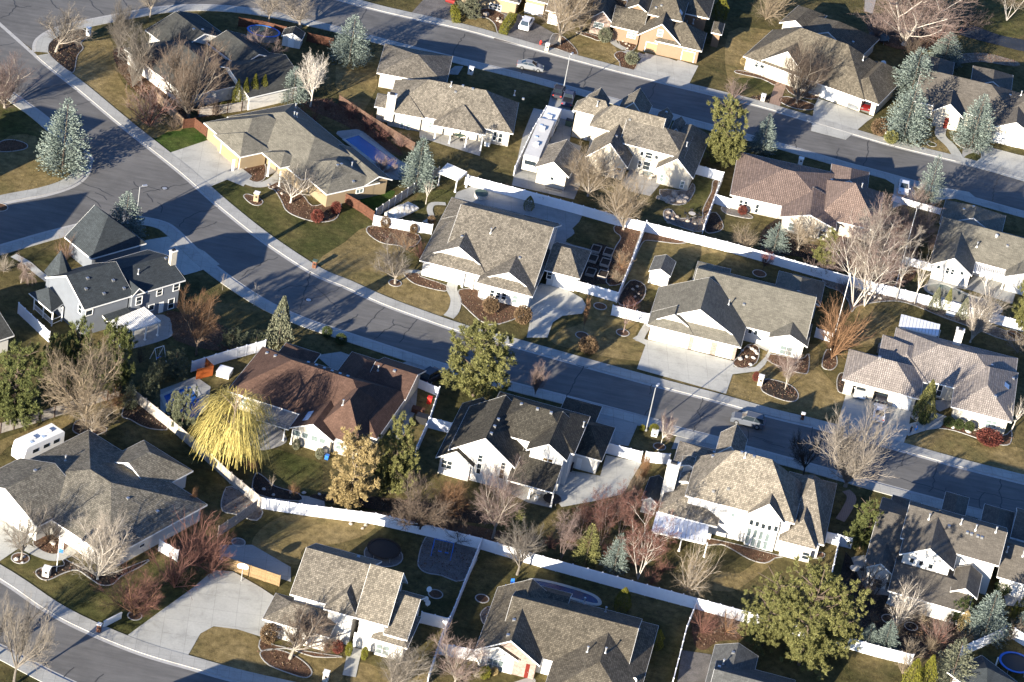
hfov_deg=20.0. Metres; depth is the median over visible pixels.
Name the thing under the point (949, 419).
round shrub
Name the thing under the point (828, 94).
garage door
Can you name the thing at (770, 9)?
bare shrub
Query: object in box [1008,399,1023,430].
bare tree
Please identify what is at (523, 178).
driveway
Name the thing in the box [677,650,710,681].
patio
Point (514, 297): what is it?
window
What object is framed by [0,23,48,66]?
gutter
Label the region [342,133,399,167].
swimming pool
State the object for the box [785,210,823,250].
bare tree
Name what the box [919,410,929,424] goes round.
round shrub
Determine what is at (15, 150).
garden edging
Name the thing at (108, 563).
bare tree
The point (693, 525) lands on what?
patio cover
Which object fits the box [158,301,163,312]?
door
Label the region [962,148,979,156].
patio
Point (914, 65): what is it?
spruce tree
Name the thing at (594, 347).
round shrub
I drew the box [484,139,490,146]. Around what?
air conditioner
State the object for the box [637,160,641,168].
window
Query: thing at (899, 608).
bare shrub
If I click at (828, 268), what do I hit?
bare shrub
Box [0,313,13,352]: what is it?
house
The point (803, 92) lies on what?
planting bed
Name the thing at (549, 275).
window
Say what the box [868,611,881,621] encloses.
bare shrub
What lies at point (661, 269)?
shed
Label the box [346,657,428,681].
lawn
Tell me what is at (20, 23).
street
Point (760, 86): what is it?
lawn
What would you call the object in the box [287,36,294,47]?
door
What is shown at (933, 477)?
crack
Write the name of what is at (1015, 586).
door
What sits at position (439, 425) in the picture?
fence
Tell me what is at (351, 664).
path
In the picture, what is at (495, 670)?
round shrub
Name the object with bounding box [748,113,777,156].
spruce tree
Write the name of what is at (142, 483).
house
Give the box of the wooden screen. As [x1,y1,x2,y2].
[196,358,213,378]
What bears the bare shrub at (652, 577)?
on the ground at (480, 578)
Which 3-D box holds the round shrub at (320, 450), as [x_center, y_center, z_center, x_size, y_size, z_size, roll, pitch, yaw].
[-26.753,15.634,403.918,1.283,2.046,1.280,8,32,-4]
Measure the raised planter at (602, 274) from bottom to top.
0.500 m
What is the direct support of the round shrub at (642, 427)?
on the ground at (480, 578)
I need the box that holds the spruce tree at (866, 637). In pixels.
[857,623,878,650]
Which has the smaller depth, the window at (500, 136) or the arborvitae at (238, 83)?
the arborvitae at (238, 83)
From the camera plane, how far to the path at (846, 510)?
415.94 m
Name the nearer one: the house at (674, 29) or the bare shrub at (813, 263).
the bare shrub at (813, 263)
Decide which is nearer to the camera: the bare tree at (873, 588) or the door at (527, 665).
the door at (527, 665)
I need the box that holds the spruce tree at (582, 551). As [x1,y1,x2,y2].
[571,523,600,567]
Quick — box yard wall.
[155,90,183,127]
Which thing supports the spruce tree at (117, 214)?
on the ground at (480, 578)
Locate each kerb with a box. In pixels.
[0,95,89,202]
[0,218,1014,519]
[0,577,246,681]
[0,646,69,681]
[35,5,1022,211]
[37,55,1023,482]
[342,0,1023,178]
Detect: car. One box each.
[420,366,442,383]
[445,0,457,3]
[517,59,543,72]
[518,15,534,30]
[551,84,565,98]
[730,411,765,429]
[847,103,857,109]
[853,386,865,398]
[860,101,871,111]
[872,402,887,422]
[875,392,888,403]
[898,178,910,195]
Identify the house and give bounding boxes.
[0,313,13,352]
[0,430,207,566]
[45,205,185,333]
[127,11,305,109]
[204,103,392,206]
[228,343,425,454]
[262,543,425,657]
[374,43,523,150]
[419,197,590,307]
[436,392,614,507]
[460,0,566,24]
[475,579,658,681]
[571,87,709,190]
[589,0,724,62]
[647,261,824,359]
[658,424,836,561]
[705,643,794,681]
[730,152,882,240]
[743,5,905,115]
[842,327,1017,434]
[864,491,1014,624]
[914,55,1023,148]
[930,200,1023,294]
[947,655,1016,681]
[997,508,1023,598]
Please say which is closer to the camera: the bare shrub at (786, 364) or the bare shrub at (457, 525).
the bare shrub at (457, 525)
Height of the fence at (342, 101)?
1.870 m
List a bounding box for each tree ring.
[0,203,6,210]
[12,553,28,562]
[128,612,140,619]
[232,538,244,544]
[365,548,401,565]
[389,280,400,285]
[429,590,441,597]
[476,595,487,601]
[576,332,587,337]
[594,303,605,308]
[617,329,628,335]
[654,443,664,449]
[753,270,765,276]
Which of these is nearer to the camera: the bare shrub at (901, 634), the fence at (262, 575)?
the fence at (262, 575)
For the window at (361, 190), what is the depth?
466.83 m
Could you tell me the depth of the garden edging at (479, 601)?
383.01 m
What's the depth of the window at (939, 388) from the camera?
444.36 m
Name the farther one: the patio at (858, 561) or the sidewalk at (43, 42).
the sidewalk at (43, 42)
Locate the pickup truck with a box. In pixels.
[561,89,575,107]
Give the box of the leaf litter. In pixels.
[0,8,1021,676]
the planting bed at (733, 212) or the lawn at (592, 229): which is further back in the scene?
the planting bed at (733, 212)
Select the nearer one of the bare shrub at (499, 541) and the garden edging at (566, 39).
the bare shrub at (499, 541)
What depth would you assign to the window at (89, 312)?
419.18 m
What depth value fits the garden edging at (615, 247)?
469.12 m
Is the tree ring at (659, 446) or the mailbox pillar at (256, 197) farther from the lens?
the mailbox pillar at (256, 197)
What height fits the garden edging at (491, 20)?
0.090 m
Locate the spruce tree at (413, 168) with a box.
[397,135,437,193]
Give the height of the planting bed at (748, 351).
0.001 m
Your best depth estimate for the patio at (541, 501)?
404.91 m
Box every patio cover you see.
[109,307,160,345]
[256,403,297,444]
[652,512,708,557]
[899,314,940,337]
[973,263,1004,288]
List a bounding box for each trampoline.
[247,25,279,42]
[367,538,400,562]
[543,493,560,505]
[870,31,889,44]
[998,651,1023,676]
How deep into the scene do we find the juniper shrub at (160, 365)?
412.41 m
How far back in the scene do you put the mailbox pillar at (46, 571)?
371.59 m
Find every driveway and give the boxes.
[0,517,31,560]
[128,570,273,654]
[140,236,218,274]
[171,140,251,185]
[319,352,426,438]
[412,0,453,20]
[449,66,462,74]
[493,12,558,45]
[512,108,580,198]
[527,283,585,337]
[548,91,570,109]
[578,399,658,445]
[633,336,769,393]
[635,53,697,82]
[672,436,716,448]
[811,98,872,139]
[839,394,910,441]
[886,179,916,207]
[933,188,974,203]
[956,146,1023,180]
[1004,594,1023,606]
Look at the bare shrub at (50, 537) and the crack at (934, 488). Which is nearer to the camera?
the bare shrub at (50, 537)
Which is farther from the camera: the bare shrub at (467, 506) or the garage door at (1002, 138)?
the garage door at (1002, 138)
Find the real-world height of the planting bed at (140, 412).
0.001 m
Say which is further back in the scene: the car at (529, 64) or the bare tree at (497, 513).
the car at (529, 64)
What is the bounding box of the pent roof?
[102,307,130,321]
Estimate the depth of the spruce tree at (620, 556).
391.73 m
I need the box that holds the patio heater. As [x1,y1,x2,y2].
[426,395,432,404]
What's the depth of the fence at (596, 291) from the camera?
453.70 m
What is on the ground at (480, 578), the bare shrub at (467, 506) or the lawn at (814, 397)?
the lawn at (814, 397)
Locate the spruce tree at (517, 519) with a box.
[502,503,525,536]
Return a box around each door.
[3,505,22,529]
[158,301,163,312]
[220,142,239,168]
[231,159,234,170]
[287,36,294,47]
[352,632,358,646]
[524,2,543,16]
[524,664,529,677]
[548,13,556,24]
[552,275,571,290]
[575,458,581,469]
[583,130,587,139]
[644,41,657,53]
[680,50,695,62]
[692,338,711,353]
[715,344,733,358]
[760,334,764,344]
[819,86,836,101]
[892,395,911,410]
[942,117,948,128]
[993,132,1019,147]
[1011,585,1016,595]
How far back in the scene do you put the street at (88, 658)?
360.23 m
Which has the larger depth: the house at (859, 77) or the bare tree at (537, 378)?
the house at (859, 77)
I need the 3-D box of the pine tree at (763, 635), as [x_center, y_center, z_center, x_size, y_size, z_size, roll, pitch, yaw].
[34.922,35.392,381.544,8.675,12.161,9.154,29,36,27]
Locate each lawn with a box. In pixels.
[0,108,42,140]
[0,134,69,194]
[0,414,73,454]
[1,551,204,634]
[73,37,181,137]
[153,127,206,151]
[188,627,266,674]
[212,180,372,261]
[252,515,374,564]
[256,449,322,493]
[263,650,345,681]
[318,228,449,315]
[335,50,382,110]
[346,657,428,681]
[359,190,394,212]
[413,189,455,218]
[463,17,495,31]
[550,297,644,360]
[566,216,618,248]
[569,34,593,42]
[572,35,618,65]
[628,242,717,289]
[665,177,710,210]
[691,561,772,596]
[725,28,770,84]
[726,370,761,403]
[732,78,773,97]
[760,344,843,419]
[851,302,908,344]
[904,428,1023,473]
[906,130,950,153]
[982,0,1023,37]
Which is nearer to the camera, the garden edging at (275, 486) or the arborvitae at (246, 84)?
the garden edging at (275, 486)
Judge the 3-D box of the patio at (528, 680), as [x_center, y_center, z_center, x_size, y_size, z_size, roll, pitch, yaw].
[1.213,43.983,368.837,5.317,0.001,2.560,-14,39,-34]
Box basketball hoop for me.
[237,563,248,580]
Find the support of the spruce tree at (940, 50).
on the ground at (480, 578)
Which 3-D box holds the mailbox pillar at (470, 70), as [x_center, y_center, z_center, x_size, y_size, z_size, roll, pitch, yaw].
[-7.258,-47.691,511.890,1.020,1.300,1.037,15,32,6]
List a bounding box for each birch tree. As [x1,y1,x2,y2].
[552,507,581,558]
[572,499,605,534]
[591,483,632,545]
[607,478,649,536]
[617,495,680,579]
[781,346,802,388]
[821,204,912,307]
[837,203,924,306]
[995,0,1023,20]
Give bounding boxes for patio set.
[451,133,465,141]
[531,488,546,499]
[639,171,655,180]
[684,208,699,219]
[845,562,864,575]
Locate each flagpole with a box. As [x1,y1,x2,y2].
[56,536,63,571]
[830,273,850,349]
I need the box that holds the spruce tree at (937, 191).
[913,154,947,205]
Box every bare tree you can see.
[0,49,37,108]
[0,498,55,559]
[0,589,58,681]
[0,590,19,637]
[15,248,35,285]
[35,1,95,51]
[38,324,123,431]
[59,506,139,579]
[65,388,122,435]
[94,560,170,618]
[107,0,140,56]
[111,22,163,80]
[132,33,237,118]
[138,0,159,17]
[175,286,219,355]
[190,486,198,497]
[241,24,288,53]
[251,0,285,22]
[265,0,321,27]
[267,594,341,659]
[270,159,318,202]
[295,50,328,106]
[369,231,414,283]
[372,635,441,681]
[373,154,397,176]
[383,470,455,532]
[424,181,432,203]
[427,619,491,681]
[429,473,471,525]
[469,454,530,538]
[494,515,545,575]
[526,359,549,393]
[533,0,601,44]
[563,0,600,34]
[563,141,624,196]
[582,296,591,330]
[590,165,652,229]
[617,481,639,510]
[619,297,636,332]
[628,468,647,499]
[634,460,652,493]
[639,452,653,475]
[659,409,677,444]
[761,251,773,270]
[779,37,840,102]
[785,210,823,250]
[787,428,822,474]
[799,394,905,488]
[847,0,978,45]
[856,563,887,609]
[858,550,892,595]
[865,190,924,267]
[892,188,943,249]
[896,232,922,299]
[914,249,933,303]
[965,288,1012,342]
[978,271,1005,323]
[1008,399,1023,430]
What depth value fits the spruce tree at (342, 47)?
506.10 m
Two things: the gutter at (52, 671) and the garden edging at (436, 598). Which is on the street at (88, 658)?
the gutter at (52, 671)
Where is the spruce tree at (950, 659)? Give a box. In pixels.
[924,637,978,681]
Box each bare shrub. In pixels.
[0,254,13,271]
[38,515,63,544]
[54,231,75,259]
[101,381,133,409]
[115,60,131,77]
[123,69,181,131]
[125,55,147,86]
[126,92,138,100]
[134,345,149,362]
[135,99,145,115]
[141,533,200,602]
[165,113,180,129]
[167,503,229,575]
[181,517,236,576]
[193,100,208,108]
[210,100,224,115]
[243,459,257,471]
[288,481,299,497]
[308,106,322,122]
[314,639,338,652]
[321,99,333,109]
[343,101,359,118]
[360,114,376,131]
[370,123,389,141]
[388,229,418,256]
[390,132,410,147]
[413,239,427,258]
[442,517,473,544]
[448,519,467,529]
[462,493,474,512]
[469,659,485,679]
[470,526,486,538]
[494,533,507,543]
[543,530,560,553]
[579,505,592,522]
[601,543,617,558]
[604,506,616,521]
[610,267,627,283]
[612,249,633,268]
[617,298,643,318]
[626,512,640,528]
[628,549,641,565]
[641,568,661,585]
[657,558,675,572]
[669,528,727,595]
[689,604,719,635]
[712,606,746,636]
[724,74,750,98]
[730,220,759,258]
[751,0,795,25]
[765,350,806,375]
[802,255,823,272]
[816,293,875,358]
[817,261,836,275]
[836,276,855,292]
[849,615,865,631]
[862,6,893,36]
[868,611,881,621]
[885,574,931,627]
[891,620,906,636]
[895,647,922,679]
[896,29,930,57]
[899,636,925,659]
[903,178,932,202]
[907,598,929,621]
[914,606,930,624]
[917,615,959,646]
[920,634,940,651]
[924,230,938,249]
[926,6,970,48]
[937,614,951,628]
[951,0,992,29]
[953,625,976,643]
[1004,330,1023,355]
[1005,618,1022,642]
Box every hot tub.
[216,365,233,378]
[474,189,487,199]
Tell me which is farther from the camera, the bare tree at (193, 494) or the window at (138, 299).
the window at (138, 299)
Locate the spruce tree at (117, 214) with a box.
[109,191,148,241]
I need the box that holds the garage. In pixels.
[534,139,581,189]
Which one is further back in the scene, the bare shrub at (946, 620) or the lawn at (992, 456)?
the lawn at (992, 456)
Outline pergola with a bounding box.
[437,163,468,192]
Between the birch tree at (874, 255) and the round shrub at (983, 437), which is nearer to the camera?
the round shrub at (983, 437)
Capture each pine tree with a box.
[0,341,48,428]
[36,333,72,401]
[57,314,102,395]
[93,317,138,393]
[325,425,384,508]
[371,410,420,496]
[438,316,517,399]
[454,0,481,19]
[703,93,748,168]
[737,566,812,655]
[770,553,870,680]
[810,582,874,662]
[812,227,839,270]
[844,497,883,550]
[948,596,972,626]
[1011,280,1023,333]
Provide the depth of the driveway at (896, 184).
500.72 m
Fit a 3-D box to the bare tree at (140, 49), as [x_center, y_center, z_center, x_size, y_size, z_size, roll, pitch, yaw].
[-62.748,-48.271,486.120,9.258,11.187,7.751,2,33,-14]
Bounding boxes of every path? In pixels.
[11,254,46,281]
[24,545,76,560]
[231,168,281,186]
[343,647,361,676]
[404,270,421,272]
[423,202,445,223]
[444,282,460,318]
[610,36,626,49]
[624,50,645,57]
[635,323,649,341]
[769,82,785,105]
[836,489,856,521]
[907,411,946,435]
[935,126,962,156]
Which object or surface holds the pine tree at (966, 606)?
on the ground at (480, 578)
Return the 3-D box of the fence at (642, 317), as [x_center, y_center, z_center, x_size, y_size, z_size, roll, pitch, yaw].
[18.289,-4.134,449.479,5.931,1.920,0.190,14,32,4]
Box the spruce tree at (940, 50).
[925,31,963,69]
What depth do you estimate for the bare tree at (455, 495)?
394.35 m
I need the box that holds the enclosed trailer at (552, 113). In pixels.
[542,105,561,135]
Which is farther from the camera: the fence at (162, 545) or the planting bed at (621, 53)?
the planting bed at (621, 53)
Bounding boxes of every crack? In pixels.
[300,272,310,308]
[566,366,583,396]
[897,477,978,499]
[929,462,938,491]
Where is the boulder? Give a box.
[675,197,682,202]
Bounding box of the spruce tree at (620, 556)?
[598,533,629,576]
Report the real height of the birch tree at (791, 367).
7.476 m
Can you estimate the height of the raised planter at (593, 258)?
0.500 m
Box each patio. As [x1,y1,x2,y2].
[112,314,172,349]
[160,376,210,412]
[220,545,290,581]
[250,424,286,449]
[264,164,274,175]
[299,496,324,506]
[336,129,419,179]
[419,130,482,155]
[455,186,581,227]
[507,484,552,507]
[515,678,535,681]
[551,210,589,249]
[555,455,641,506]
[622,170,659,195]
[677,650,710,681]
[851,555,890,595]
[864,0,875,12]
[926,399,950,411]
[928,275,1015,303]
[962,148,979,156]
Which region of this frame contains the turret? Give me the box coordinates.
[44,251,71,287]
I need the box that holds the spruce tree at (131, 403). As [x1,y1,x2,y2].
[121,379,138,409]
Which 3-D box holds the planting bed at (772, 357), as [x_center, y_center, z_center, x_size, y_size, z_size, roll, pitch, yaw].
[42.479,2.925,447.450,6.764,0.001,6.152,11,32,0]
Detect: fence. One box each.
[0,386,120,433]
[17,302,50,341]
[133,390,262,506]
[158,539,178,560]
[183,118,207,136]
[191,339,265,371]
[198,101,247,116]
[218,499,257,535]
[222,556,280,586]
[238,17,286,34]
[260,498,480,548]
[306,33,333,46]
[338,95,415,150]
[345,193,374,220]
[373,214,432,233]
[375,166,439,215]
[415,386,439,455]
[418,379,439,394]
[419,611,448,628]
[427,538,482,681]
[428,416,452,432]
[438,642,479,661]
[464,174,1023,330]
[481,537,694,607]
[513,105,573,175]
[575,280,619,301]
[605,443,642,461]
[611,304,649,323]
[616,220,646,302]
[644,451,670,463]
[672,602,696,681]
[693,597,837,643]
[696,165,723,180]
[702,173,723,233]
[714,194,731,207]
[814,327,832,340]
[825,532,853,548]
[830,534,840,579]
[840,639,914,664]
[891,195,941,214]
[901,257,932,270]
[959,625,1006,656]
[1011,627,1023,645]
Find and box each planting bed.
[0,140,26,150]
[34,535,68,553]
[36,559,147,584]
[48,29,86,71]
[73,420,105,433]
[113,47,186,118]
[122,400,166,428]
[165,311,236,350]
[170,538,219,557]
[195,96,402,155]
[222,487,261,519]
[244,164,265,181]
[244,194,261,204]
[253,473,301,499]
[259,640,335,656]
[261,650,310,676]
[270,182,338,221]
[310,494,490,522]
[363,511,521,545]
[367,226,419,246]
[405,273,446,290]
[419,537,475,580]
[459,289,521,323]
[476,9,503,30]
[481,607,489,622]
[549,34,576,53]
[577,32,600,39]
[580,243,614,284]
[608,226,640,284]
[615,51,636,69]
[619,41,635,50]
[619,280,644,304]
[638,232,684,248]
[660,184,694,203]
[664,209,703,230]
[691,608,748,649]
[703,180,717,218]
[705,212,722,232]
[706,539,779,561]
[722,206,751,217]
[734,344,758,367]
[735,71,776,83]
[749,95,770,102]
[759,219,844,271]
[761,379,797,400]
[768,354,808,372]
[781,97,813,108]
[787,86,817,98]
[813,553,823,557]
[823,279,1013,339]
[823,350,836,368]
[829,216,917,284]
[837,373,844,391]
[838,553,965,658]
[867,17,934,49]
[939,422,1010,444]
[950,53,1019,65]
[955,133,977,148]
[964,153,980,160]
[1008,330,1023,342]
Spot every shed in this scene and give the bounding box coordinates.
[281,26,304,48]
[640,475,663,515]
[648,254,675,285]
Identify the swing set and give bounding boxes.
[150,345,165,359]
[431,539,453,560]
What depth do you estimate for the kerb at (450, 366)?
430.59 m
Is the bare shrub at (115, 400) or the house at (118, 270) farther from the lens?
the house at (118, 270)
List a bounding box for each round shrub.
[260,622,277,644]
[292,439,300,449]
[311,209,323,222]
[315,447,323,459]
[322,326,332,337]
[331,201,341,213]
[332,639,343,653]
[335,333,346,344]
[345,641,352,656]
[361,646,368,659]
[380,215,390,228]
[409,223,417,233]
[427,215,435,223]
[479,665,490,679]
[482,295,499,313]
[490,667,498,675]
[514,304,532,324]
[578,335,598,353]
[598,27,612,42]
[625,50,639,64]
[639,424,645,430]
[649,423,658,430]
[738,205,747,214]
[740,57,745,64]
[752,371,758,381]
[870,118,888,136]
[883,130,897,143]
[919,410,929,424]
[943,416,954,426]
[954,418,964,429]
[964,421,974,431]
[975,427,1003,446]
[994,579,1011,594]
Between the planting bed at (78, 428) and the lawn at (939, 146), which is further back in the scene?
the lawn at (939, 146)
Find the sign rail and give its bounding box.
[103,612,121,626]
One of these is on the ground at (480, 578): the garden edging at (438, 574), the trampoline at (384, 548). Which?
the garden edging at (438, 574)
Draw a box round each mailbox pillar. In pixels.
[42,564,51,577]
[86,26,91,35]
[96,622,102,632]
[253,190,260,201]
[312,259,317,268]
[322,669,330,681]
[467,65,474,74]
[545,42,549,50]
[651,429,658,437]
[757,374,764,385]
[760,93,766,101]
[798,156,804,164]
[800,412,805,419]
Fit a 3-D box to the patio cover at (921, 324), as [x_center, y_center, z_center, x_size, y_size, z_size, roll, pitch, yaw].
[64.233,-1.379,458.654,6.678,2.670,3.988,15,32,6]
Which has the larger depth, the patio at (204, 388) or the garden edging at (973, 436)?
the garden edging at (973, 436)
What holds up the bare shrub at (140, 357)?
on the ground at (480, 578)
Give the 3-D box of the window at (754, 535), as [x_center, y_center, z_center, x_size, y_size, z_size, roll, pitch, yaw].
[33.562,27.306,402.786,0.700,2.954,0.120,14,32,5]
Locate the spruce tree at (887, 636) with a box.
[871,619,900,656]
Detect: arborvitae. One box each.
[232,78,241,102]
[240,77,249,101]
[250,73,258,89]
[261,73,267,86]
[523,196,534,210]
[613,587,631,613]
[652,629,664,651]
[712,0,729,20]
[901,658,922,681]
[916,654,937,681]
[957,610,971,631]
[1010,600,1018,618]
[1016,597,1023,616]
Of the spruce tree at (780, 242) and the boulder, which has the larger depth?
the boulder
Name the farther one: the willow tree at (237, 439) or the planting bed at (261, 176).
the planting bed at (261, 176)
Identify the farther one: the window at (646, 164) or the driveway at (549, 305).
the window at (646, 164)
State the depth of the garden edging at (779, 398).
438.46 m
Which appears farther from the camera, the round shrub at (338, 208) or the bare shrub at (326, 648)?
the round shrub at (338, 208)
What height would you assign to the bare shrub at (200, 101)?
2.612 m
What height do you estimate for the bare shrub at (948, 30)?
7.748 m
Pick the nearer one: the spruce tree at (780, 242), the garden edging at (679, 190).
the spruce tree at (780, 242)
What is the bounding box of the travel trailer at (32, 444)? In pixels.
[11,423,64,458]
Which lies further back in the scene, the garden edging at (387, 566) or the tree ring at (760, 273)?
the tree ring at (760, 273)
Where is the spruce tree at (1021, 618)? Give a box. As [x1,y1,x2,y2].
[1014,611,1023,632]
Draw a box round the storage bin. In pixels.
[565,118,573,126]
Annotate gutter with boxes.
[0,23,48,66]
[0,215,982,509]
[0,579,240,681]
[0,644,75,681]
[4,92,93,203]
[32,4,1023,211]
[37,59,1023,484]
[337,0,989,171]
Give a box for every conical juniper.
[264,296,294,349]
[912,379,936,423]
[928,287,940,311]
[941,288,951,311]
[956,297,969,320]
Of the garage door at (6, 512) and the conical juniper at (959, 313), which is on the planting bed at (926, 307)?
the conical juniper at (959, 313)
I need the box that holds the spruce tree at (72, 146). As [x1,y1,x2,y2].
[35,97,93,181]
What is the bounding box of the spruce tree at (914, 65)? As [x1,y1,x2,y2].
[890,47,935,105]
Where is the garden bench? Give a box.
[946,311,954,316]
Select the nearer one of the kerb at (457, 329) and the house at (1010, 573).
the house at (1010, 573)
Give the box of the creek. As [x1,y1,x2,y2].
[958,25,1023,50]
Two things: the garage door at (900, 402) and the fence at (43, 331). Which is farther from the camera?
the garage door at (900, 402)
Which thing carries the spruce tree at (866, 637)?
on the ground at (480, 578)
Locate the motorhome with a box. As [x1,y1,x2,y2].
[521,117,554,171]
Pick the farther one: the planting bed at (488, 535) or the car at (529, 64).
the car at (529, 64)
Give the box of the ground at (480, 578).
[0,0,1023,681]
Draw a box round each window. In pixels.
[78,303,81,314]
[85,309,92,316]
[135,295,142,305]
[148,303,154,310]
[156,288,162,296]
[167,298,174,309]
[173,283,179,291]
[293,429,300,437]
[301,431,308,439]
[311,434,318,442]
[318,437,325,444]
[335,440,346,451]
[356,188,363,193]
[375,643,389,655]
[405,123,410,129]
[440,459,452,469]
[475,462,481,474]
[477,454,483,462]
[486,657,503,671]
[489,289,494,295]
[492,131,496,140]
[495,291,500,298]
[497,133,502,142]
[498,470,504,478]
[501,292,506,300]
[511,294,517,303]
[524,160,535,165]
[542,457,553,463]
[546,272,552,279]
[593,21,603,28]
[627,32,635,38]
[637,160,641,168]
[642,161,650,170]
[644,151,652,159]
[657,29,663,36]
[659,173,664,181]
[679,180,684,188]
[738,199,743,206]
[744,527,752,544]
[748,519,754,525]
[749,529,758,546]
[754,204,759,213]
[754,521,759,527]
[755,531,763,548]
[760,523,765,529]
[762,533,770,550]
[766,524,772,530]
[773,525,778,532]
[779,345,792,356]
[787,222,795,231]
[801,551,810,560]
[817,229,827,238]
[908,557,914,563]
[918,560,923,566]
[927,563,933,569]
[935,384,943,396]
[985,419,997,428]
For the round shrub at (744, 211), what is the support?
on the planting bed at (733, 212)
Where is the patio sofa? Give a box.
[411,405,425,413]
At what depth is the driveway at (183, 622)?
371.24 m
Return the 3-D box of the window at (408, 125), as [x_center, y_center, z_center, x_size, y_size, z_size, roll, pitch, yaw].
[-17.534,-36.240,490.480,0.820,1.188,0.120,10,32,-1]
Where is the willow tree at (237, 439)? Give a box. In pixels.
[182,384,281,476]
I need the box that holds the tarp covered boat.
[384,202,418,218]
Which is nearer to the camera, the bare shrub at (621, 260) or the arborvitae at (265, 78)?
the bare shrub at (621, 260)
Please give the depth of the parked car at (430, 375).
424.57 m
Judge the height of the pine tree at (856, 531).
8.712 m
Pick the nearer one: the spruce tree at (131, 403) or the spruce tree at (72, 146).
the spruce tree at (131, 403)
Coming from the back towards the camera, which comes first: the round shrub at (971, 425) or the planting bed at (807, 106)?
the planting bed at (807, 106)
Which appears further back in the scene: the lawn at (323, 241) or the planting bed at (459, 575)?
the lawn at (323, 241)
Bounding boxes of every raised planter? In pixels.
[585,267,596,277]
[587,253,598,263]
[590,244,601,253]
[597,269,608,279]
[599,257,610,267]
[603,247,613,256]
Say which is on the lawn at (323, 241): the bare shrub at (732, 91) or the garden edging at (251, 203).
the garden edging at (251, 203)
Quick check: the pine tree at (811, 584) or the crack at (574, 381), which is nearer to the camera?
the pine tree at (811, 584)
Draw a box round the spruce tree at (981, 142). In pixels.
[950,93,997,154]
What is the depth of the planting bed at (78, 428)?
401.08 m
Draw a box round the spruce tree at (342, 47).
[327,14,374,68]
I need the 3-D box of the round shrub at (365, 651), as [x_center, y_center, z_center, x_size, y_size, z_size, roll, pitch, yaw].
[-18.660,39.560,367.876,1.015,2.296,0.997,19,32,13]
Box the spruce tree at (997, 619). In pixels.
[958,590,1012,648]
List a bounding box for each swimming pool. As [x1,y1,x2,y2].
[160,384,206,418]
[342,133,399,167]
[528,578,601,605]
[923,282,1002,313]
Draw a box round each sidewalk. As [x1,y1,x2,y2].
[0,91,88,201]
[0,217,1013,523]
[0,565,293,681]
[0,647,67,681]
[36,5,1023,217]
[38,54,1023,481]
[345,0,1023,177]
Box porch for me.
[29,287,62,325]
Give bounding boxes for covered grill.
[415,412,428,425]
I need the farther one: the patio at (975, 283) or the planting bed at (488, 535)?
the patio at (975, 283)
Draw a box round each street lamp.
[136,184,147,215]
[563,52,573,86]
[645,383,659,430]
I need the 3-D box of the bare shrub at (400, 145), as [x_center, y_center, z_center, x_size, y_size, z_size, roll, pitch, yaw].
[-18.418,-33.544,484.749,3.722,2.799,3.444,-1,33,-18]
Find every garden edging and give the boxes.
[0,139,27,151]
[11,552,29,563]
[35,559,149,585]
[48,29,88,72]
[72,419,106,434]
[121,401,167,429]
[221,486,262,520]
[243,194,262,205]
[252,472,302,501]
[258,639,341,657]
[260,648,312,677]
[268,182,341,221]
[364,547,402,566]
[366,225,420,246]
[403,270,447,291]
[417,536,476,581]
[428,589,442,598]
[458,288,523,324]
[474,8,509,32]
[475,594,488,602]
[549,33,577,54]
[606,225,641,285]
[618,280,645,305]
[629,232,686,271]
[659,183,694,204]
[663,209,704,231]
[702,179,718,222]
[704,212,723,232]
[707,538,781,562]
[721,206,752,218]
[732,344,759,368]
[734,70,776,85]
[760,379,798,401]
[766,353,809,373]
[780,96,815,109]
[822,279,1021,340]
[822,349,837,369]
[932,420,1011,445]
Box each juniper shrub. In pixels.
[140,362,160,400]
[150,357,168,381]
[161,348,190,380]
[165,389,178,419]
[170,385,198,430]
[218,324,248,352]
[247,329,266,343]
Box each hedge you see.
[449,4,460,22]
[499,12,517,34]
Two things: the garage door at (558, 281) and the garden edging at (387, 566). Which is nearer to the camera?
the garden edging at (387, 566)
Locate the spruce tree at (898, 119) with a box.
[881,82,931,149]
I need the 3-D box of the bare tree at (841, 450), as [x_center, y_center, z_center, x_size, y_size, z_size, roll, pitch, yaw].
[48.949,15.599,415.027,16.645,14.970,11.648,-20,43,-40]
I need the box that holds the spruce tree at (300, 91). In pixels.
[278,66,310,107]
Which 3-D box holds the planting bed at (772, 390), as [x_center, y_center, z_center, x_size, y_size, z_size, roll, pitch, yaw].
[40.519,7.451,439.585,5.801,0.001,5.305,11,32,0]
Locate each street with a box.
[0,0,1023,210]
[0,27,1023,515]
[0,583,228,681]
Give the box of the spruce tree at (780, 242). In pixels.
[758,221,791,256]
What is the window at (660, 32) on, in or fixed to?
in the house at (674, 29)
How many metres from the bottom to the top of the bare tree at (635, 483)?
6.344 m
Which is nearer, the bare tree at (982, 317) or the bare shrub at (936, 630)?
the bare shrub at (936, 630)
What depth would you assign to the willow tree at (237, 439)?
394.57 m
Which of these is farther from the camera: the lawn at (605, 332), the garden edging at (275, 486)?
the lawn at (605, 332)
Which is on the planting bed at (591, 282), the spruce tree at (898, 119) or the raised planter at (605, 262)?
the raised planter at (605, 262)
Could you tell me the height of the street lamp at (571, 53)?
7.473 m
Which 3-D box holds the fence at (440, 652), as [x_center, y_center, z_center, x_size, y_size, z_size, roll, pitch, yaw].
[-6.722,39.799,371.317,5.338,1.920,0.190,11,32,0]

